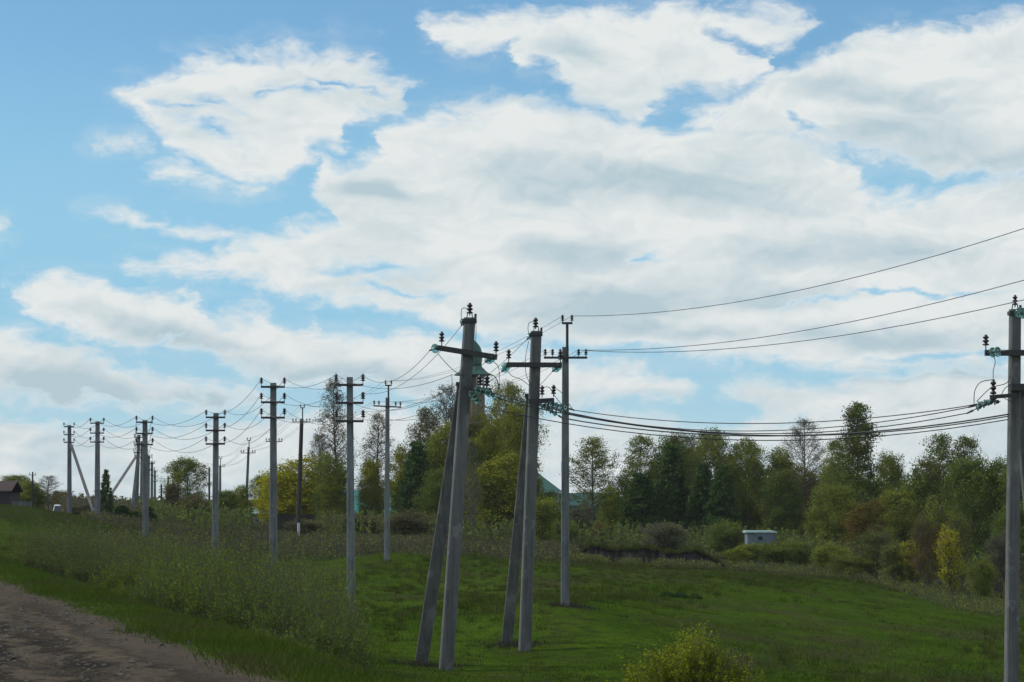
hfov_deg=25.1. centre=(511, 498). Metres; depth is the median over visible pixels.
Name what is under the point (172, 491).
broadleaf tree
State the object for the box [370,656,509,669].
dead grass
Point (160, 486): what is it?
utility pole
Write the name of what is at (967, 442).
birch tree
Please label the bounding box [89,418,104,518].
power pole
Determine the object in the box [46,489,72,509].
shrub
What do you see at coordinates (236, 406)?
overhead wire
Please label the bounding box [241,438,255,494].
power pole
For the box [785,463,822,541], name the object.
broadleaf tree
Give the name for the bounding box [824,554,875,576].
shrub
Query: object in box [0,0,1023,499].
sky
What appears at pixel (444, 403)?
overhead wire
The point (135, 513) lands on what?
shrub
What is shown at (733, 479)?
broadleaf tree
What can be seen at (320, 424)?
overhead wire
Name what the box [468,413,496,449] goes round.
birch tree
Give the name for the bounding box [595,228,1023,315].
overhead wire
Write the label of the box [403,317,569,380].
overhead wire
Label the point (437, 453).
broadleaf tree
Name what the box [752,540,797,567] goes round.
shrub
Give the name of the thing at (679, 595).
grass tussock
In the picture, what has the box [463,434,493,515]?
broadleaf tree
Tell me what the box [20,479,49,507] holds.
broadleaf tree
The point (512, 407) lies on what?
overhead wire
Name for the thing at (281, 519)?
board fence
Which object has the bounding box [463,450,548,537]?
broadleaf tree
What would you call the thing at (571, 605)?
dead grass
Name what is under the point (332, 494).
broadleaf tree
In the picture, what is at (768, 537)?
door
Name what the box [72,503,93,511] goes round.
shrub
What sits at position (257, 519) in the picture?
house
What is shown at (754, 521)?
broadleaf tree
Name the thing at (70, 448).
power pole
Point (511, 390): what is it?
birch tree
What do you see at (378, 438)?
birch tree
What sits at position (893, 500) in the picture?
broadleaf tree
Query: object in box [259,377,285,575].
power pole
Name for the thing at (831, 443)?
birch tree
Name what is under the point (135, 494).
power pole
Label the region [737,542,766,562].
shrub
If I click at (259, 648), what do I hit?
verge grass
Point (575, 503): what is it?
green annex
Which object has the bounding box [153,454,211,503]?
broadleaf tree
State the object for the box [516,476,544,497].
broadleaf tree
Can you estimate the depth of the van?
293.08 m
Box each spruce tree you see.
[100,469,114,516]
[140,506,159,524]
[383,438,433,532]
[609,471,667,543]
[653,443,691,547]
[679,462,721,548]
[698,463,747,540]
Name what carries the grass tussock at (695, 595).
on the ground at (115, 662)
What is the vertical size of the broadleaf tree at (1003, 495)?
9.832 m
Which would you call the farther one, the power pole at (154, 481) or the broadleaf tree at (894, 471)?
the power pole at (154, 481)
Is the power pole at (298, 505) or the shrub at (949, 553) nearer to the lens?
the shrub at (949, 553)
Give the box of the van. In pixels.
[53,504,62,510]
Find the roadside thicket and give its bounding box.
[0,507,383,669]
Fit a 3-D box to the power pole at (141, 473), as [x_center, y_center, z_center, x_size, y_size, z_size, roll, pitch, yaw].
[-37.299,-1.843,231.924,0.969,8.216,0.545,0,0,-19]
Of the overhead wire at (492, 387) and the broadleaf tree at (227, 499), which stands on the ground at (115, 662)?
the broadleaf tree at (227, 499)
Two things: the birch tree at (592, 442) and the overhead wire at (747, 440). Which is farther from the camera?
the birch tree at (592, 442)
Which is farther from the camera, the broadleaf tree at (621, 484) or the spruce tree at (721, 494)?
the broadleaf tree at (621, 484)
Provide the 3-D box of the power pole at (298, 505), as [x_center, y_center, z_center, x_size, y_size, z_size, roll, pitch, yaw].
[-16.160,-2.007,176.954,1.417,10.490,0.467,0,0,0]
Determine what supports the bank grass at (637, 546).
on the earth bank
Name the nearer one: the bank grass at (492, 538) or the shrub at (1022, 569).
the shrub at (1022, 569)
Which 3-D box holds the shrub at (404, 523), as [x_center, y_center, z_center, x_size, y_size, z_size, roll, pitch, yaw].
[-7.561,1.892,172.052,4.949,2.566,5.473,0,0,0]
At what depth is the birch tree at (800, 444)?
217.61 m
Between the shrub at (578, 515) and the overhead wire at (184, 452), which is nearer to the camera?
the overhead wire at (184, 452)
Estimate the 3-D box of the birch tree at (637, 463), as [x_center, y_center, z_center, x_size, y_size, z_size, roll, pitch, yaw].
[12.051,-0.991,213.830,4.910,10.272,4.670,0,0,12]
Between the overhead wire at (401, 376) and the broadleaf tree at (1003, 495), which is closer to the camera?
the overhead wire at (401, 376)
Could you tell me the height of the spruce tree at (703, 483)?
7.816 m
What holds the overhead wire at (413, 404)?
attached to the power pole at (350, 506)
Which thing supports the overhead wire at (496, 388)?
attached to the power pole at (565, 591)
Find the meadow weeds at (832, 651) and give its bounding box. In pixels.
[244,545,1023,681]
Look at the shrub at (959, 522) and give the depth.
135.78 m
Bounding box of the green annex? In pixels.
[559,493,607,521]
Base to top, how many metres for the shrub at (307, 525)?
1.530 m
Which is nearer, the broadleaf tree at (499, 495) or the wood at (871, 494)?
the broadleaf tree at (499, 495)
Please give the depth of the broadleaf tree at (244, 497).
197.53 m
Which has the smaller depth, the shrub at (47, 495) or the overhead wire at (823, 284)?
the overhead wire at (823, 284)
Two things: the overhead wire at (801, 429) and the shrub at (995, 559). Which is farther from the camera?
the shrub at (995, 559)
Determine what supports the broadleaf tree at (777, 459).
on the ground at (115, 662)
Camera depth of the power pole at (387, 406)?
117.90 m
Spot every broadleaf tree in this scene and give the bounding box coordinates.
[1,473,30,486]
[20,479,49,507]
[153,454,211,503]
[161,483,185,514]
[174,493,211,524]
[208,489,243,523]
[233,484,258,523]
[245,474,265,523]
[307,450,356,520]
[354,457,384,515]
[382,443,413,512]
[408,466,470,528]
[415,420,450,502]
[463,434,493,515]
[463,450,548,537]
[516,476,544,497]
[537,490,560,532]
[594,485,626,535]
[613,471,649,524]
[641,457,668,517]
[650,427,699,517]
[684,425,734,504]
[713,453,741,520]
[725,436,770,529]
[732,460,771,529]
[751,445,803,530]
[753,464,809,541]
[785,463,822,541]
[797,480,860,549]
[804,460,848,535]
[838,497,893,560]
[869,485,927,549]
[870,447,910,524]
[891,457,951,543]
[930,454,1000,567]
[973,454,1020,535]
[981,500,1023,571]
[991,452,1023,571]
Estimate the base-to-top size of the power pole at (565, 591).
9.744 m
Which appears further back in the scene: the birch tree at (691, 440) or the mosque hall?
the mosque hall
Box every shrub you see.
[37,490,55,508]
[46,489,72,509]
[61,505,84,514]
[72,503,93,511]
[111,505,136,520]
[129,509,141,518]
[279,517,326,534]
[323,514,383,534]
[378,508,436,535]
[535,495,560,542]
[543,519,582,544]
[569,502,597,545]
[589,520,609,542]
[606,613,765,681]
[633,521,693,551]
[700,516,749,558]
[717,545,749,564]
[724,646,761,681]
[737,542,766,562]
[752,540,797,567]
[776,539,815,567]
[808,542,854,569]
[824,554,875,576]
[849,522,897,578]
[876,540,911,584]
[891,537,926,585]
[906,510,941,588]
[915,492,963,590]
[932,522,967,597]
[945,505,977,590]
[958,553,1000,599]
[977,526,1020,597]
[1019,551,1023,600]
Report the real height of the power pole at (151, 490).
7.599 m
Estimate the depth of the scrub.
199.31 m
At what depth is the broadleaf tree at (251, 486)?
239.79 m
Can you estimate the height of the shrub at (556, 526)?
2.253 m
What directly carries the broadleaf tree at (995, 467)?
on the ground at (115, 662)
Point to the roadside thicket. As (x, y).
(240, 594)
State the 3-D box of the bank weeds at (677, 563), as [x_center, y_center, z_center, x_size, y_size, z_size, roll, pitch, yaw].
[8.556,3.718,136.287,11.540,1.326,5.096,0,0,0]
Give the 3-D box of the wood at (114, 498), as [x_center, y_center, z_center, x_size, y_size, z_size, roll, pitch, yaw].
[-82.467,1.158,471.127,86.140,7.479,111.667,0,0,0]
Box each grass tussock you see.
[659,591,673,596]
[674,592,687,597]
[688,593,702,598]
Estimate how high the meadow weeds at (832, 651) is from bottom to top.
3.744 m
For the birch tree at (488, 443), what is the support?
on the ground at (115, 662)
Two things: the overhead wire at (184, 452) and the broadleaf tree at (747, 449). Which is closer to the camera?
the overhead wire at (184, 452)
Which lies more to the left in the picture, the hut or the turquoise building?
the turquoise building
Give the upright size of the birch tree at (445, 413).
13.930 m
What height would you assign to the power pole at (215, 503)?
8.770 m
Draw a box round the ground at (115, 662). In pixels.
[0,500,1023,681]
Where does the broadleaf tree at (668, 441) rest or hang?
on the ground at (115, 662)
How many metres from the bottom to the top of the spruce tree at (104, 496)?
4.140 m
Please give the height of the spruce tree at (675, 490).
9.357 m
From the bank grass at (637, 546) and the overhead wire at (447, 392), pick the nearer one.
the overhead wire at (447, 392)
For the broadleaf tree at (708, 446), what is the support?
on the ground at (115, 662)
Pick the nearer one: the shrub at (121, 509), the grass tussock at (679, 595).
the grass tussock at (679, 595)
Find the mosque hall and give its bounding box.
[512,462,561,514]
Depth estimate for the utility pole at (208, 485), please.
235.92 m
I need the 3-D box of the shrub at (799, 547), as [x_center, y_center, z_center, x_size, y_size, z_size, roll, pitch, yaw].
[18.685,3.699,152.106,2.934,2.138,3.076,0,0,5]
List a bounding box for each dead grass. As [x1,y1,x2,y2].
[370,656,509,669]
[466,637,562,650]
[533,599,608,611]
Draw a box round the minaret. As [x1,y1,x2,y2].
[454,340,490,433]
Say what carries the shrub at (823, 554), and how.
on the ground at (115, 662)
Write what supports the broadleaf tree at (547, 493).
on the ground at (115, 662)
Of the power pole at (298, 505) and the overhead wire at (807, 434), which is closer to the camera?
the overhead wire at (807, 434)
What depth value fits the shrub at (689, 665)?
43.78 m
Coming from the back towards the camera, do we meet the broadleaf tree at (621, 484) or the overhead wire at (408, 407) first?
the broadleaf tree at (621, 484)
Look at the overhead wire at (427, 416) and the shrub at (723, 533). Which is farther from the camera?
the shrub at (723, 533)
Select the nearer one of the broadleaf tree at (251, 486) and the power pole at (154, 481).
the broadleaf tree at (251, 486)
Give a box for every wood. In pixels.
[24,490,295,514]
[620,472,1000,531]
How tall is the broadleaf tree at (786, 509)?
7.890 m
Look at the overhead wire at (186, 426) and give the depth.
121.85 m
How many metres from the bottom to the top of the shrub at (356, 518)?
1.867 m
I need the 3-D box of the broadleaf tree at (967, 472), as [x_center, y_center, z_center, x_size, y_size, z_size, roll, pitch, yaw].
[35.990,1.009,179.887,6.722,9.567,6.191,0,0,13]
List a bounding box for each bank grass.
[447,534,507,544]
[572,539,725,565]
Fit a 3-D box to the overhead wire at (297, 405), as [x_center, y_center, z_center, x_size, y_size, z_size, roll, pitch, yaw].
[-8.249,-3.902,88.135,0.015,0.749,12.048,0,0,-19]
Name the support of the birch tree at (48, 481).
on the ground at (115, 662)
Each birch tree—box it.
[38,475,62,509]
[305,433,334,502]
[310,378,361,496]
[354,413,394,512]
[403,406,446,490]
[418,383,471,445]
[443,406,475,445]
[463,439,484,536]
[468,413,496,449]
[471,376,550,494]
[471,414,509,514]
[493,398,544,518]
[559,434,621,523]
[614,433,664,509]
[679,432,700,517]
[780,417,833,494]
[815,437,852,531]
[902,431,965,513]
[940,433,990,544]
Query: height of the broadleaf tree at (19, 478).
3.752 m
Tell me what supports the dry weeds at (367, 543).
on the ground at (115, 662)
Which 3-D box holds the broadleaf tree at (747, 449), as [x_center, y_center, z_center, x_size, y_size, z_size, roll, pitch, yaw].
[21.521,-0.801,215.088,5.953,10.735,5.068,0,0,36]
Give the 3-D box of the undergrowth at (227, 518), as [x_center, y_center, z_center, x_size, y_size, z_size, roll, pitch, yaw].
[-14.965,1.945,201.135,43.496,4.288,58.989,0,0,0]
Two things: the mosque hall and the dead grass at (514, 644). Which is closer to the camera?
the dead grass at (514, 644)
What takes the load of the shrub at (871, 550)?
on the ground at (115, 662)
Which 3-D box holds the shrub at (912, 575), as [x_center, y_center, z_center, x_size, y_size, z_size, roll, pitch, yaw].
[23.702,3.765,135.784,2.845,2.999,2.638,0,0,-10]
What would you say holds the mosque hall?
on the ground at (115, 662)
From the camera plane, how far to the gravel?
33.95 m
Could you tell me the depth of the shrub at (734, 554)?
147.62 m
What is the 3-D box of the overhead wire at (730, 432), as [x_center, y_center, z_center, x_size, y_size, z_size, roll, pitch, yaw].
[5.145,-2.100,55.914,11.702,1.086,0.022,0,0,19]
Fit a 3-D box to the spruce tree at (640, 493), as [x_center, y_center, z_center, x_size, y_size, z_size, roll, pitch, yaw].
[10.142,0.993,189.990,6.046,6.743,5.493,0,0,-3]
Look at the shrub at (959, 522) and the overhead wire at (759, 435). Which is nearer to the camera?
the overhead wire at (759, 435)
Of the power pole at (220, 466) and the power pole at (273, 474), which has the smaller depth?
the power pole at (273, 474)
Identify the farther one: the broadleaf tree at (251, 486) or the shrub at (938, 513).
the broadleaf tree at (251, 486)
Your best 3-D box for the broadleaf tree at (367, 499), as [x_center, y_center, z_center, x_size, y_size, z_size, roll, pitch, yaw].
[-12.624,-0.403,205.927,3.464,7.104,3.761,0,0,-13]
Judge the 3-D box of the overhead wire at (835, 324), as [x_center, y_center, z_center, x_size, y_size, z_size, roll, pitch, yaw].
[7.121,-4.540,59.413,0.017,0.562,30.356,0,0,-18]
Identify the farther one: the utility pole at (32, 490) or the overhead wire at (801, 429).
the utility pole at (32, 490)
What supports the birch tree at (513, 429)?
on the ground at (115, 662)
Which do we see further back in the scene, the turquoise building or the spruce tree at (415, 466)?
the turquoise building
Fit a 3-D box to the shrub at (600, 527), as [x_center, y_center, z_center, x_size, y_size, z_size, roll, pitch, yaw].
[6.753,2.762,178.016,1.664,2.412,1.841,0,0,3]
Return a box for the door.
[766,535,772,543]
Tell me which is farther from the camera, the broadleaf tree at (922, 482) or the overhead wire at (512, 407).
the broadleaf tree at (922, 482)
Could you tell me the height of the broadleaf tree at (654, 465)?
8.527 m
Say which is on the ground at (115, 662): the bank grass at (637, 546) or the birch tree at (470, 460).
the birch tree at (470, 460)
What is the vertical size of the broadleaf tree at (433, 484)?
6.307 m
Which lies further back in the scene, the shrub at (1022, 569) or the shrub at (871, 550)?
the shrub at (871, 550)
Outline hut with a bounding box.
[742,530,776,564]
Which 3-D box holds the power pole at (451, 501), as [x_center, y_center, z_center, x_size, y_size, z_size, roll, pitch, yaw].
[-1.583,-0.114,58.782,3.633,9.745,1.300,0,0,44]
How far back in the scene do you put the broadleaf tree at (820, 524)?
183.36 m
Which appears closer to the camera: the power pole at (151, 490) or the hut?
the hut
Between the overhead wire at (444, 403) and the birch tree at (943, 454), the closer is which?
the overhead wire at (444, 403)
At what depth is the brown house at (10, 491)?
212.62 m
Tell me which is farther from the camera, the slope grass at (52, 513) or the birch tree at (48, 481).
the birch tree at (48, 481)
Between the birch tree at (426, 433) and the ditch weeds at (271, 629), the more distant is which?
the birch tree at (426, 433)
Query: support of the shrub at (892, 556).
on the ground at (115, 662)
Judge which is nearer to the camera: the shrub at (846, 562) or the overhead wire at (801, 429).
the overhead wire at (801, 429)
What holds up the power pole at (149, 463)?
on the ground at (115, 662)
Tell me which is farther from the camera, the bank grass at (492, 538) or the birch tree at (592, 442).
the birch tree at (592, 442)
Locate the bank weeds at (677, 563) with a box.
[569,551,751,571]
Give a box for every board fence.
[12,501,31,506]
[277,515,314,529]
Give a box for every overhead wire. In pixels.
[153,439,221,452]
[154,411,223,426]
[208,381,259,413]
[262,394,332,405]
[264,377,332,387]
[287,411,359,424]
[336,362,484,410]
[336,374,452,388]
[338,340,525,420]
[363,326,460,393]
[363,353,427,382]
[363,387,453,411]
[365,372,500,420]
[378,351,542,401]
[397,318,558,380]
[399,351,575,402]
[402,351,583,402]
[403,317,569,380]
[475,372,551,422]
[483,406,1008,440]
[497,394,966,433]
[503,399,1008,435]
[563,414,1008,436]
[572,407,967,430]
[574,405,969,423]
[581,300,1022,352]
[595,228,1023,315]
[625,280,1023,349]
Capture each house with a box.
[0,481,22,504]
[252,508,269,521]
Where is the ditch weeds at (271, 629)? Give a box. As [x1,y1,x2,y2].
[249,625,431,681]
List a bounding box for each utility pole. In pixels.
[29,472,35,506]
[159,484,162,502]
[208,467,209,502]
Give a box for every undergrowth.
[139,497,583,544]
[569,516,1023,577]
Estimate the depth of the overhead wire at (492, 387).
86.54 m
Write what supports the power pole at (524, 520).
on the ground at (115, 662)
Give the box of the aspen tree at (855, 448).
[824,400,890,530]
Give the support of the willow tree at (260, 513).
on the ground at (115, 662)
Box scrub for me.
[56,491,172,517]
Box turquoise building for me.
[344,490,395,513]
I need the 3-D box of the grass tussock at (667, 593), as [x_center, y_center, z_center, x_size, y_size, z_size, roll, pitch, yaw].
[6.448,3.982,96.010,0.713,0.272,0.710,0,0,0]
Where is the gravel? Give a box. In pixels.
[0,575,280,681]
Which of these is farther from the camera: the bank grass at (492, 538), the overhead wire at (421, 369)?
the bank grass at (492, 538)
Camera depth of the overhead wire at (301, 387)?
86.59 m
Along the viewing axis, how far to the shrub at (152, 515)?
169.89 m
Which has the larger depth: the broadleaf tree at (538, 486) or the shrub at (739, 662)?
the broadleaf tree at (538, 486)
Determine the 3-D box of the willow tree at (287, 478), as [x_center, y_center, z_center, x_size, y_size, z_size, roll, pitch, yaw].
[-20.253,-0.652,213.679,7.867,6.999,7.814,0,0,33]
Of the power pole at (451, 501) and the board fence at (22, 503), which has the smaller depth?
the power pole at (451, 501)
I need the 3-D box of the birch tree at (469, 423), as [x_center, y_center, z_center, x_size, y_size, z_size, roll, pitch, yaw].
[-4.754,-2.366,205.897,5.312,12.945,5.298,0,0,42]
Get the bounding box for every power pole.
[63,422,93,513]
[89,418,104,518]
[103,435,141,509]
[135,415,153,541]
[140,441,141,498]
[148,454,151,499]
[150,461,154,498]
[153,470,157,498]
[205,410,225,568]
[219,457,224,491]
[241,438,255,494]
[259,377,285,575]
[292,404,310,534]
[334,374,364,608]
[373,380,400,560]
[415,303,503,670]
[500,317,573,650]
[543,315,587,606]
[967,295,1023,681]
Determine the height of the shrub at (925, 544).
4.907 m
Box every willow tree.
[249,472,277,522]
[252,455,321,519]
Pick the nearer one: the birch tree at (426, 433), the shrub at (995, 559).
the shrub at (995, 559)
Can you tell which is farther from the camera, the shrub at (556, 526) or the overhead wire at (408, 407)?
the shrub at (556, 526)
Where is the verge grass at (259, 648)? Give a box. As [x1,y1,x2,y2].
[0,542,414,681]
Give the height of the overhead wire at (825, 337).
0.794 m
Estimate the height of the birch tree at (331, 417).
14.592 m
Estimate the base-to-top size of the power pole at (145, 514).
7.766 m
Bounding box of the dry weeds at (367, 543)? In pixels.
[80,508,578,566]
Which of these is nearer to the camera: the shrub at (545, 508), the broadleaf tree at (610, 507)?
the shrub at (545, 508)
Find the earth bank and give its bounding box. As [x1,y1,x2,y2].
[580,546,726,567]
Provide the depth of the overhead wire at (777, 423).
58.31 m
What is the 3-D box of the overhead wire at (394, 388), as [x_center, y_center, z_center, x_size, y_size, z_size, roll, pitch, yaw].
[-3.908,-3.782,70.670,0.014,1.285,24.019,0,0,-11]
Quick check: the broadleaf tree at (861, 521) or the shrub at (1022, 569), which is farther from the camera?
the broadleaf tree at (861, 521)
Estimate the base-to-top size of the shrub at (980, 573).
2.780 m
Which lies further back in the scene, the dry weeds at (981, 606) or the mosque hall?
the mosque hall
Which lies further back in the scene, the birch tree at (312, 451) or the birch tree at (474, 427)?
the birch tree at (312, 451)
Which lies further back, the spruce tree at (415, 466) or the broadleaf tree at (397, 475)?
the broadleaf tree at (397, 475)
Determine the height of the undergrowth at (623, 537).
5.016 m
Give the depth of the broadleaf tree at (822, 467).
205.82 m
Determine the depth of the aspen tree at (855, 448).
189.27 m
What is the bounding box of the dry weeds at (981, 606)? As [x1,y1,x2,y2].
[736,559,1023,617]
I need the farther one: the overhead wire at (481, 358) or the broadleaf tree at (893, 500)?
the broadleaf tree at (893, 500)
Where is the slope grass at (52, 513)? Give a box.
[0,504,256,567]
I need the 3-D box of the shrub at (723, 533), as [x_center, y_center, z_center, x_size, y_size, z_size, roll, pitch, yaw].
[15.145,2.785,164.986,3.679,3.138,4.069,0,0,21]
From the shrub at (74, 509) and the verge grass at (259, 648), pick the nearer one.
the verge grass at (259, 648)
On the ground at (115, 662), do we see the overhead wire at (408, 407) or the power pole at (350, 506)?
the power pole at (350, 506)
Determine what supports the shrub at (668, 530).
on the ground at (115, 662)
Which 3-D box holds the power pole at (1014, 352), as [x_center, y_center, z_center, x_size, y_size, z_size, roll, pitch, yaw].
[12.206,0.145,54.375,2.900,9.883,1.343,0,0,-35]
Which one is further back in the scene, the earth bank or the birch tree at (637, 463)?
the birch tree at (637, 463)
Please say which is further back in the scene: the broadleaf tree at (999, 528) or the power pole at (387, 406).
the broadleaf tree at (999, 528)

